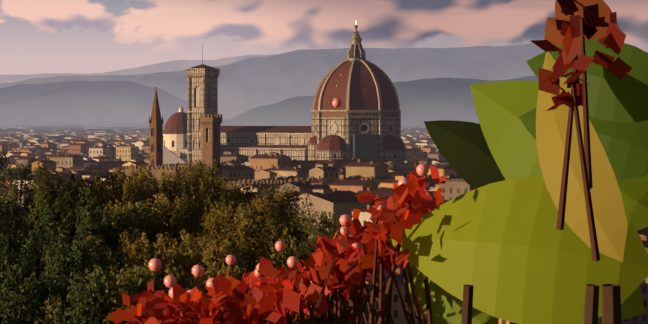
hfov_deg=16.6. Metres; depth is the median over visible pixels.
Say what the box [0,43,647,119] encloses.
mountains
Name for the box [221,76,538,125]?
mountains
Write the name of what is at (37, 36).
sky
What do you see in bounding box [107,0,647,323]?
shrub
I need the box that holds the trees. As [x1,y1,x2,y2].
[0,150,371,323]
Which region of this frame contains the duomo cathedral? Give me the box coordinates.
[220,22,418,171]
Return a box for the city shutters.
[0,144,645,323]
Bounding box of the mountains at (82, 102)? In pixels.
[0,81,225,123]
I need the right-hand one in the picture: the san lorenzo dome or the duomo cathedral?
the duomo cathedral
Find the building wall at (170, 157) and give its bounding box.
[163,146,186,164]
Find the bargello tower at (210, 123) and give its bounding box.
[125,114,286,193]
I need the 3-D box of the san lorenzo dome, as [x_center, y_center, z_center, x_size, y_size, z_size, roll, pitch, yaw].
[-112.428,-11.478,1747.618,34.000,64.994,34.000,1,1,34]
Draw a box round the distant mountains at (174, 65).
[0,54,277,83]
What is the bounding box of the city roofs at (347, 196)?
[0,122,647,282]
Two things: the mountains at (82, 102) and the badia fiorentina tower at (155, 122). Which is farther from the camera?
the mountains at (82, 102)
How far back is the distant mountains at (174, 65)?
41372.03 m
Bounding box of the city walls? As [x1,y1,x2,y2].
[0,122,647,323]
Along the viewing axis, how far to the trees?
96.34 m
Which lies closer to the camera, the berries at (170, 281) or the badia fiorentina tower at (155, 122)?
the berries at (170, 281)
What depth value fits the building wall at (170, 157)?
1328.14 m
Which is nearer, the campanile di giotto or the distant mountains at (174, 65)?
the campanile di giotto
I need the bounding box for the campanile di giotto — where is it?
[185,43,219,164]
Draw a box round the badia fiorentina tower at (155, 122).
[148,86,163,167]
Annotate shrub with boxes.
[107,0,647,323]
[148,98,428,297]
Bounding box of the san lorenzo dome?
[163,106,186,156]
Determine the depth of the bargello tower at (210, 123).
1045.04 m
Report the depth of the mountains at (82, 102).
15708.79 m
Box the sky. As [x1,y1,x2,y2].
[0,0,647,74]

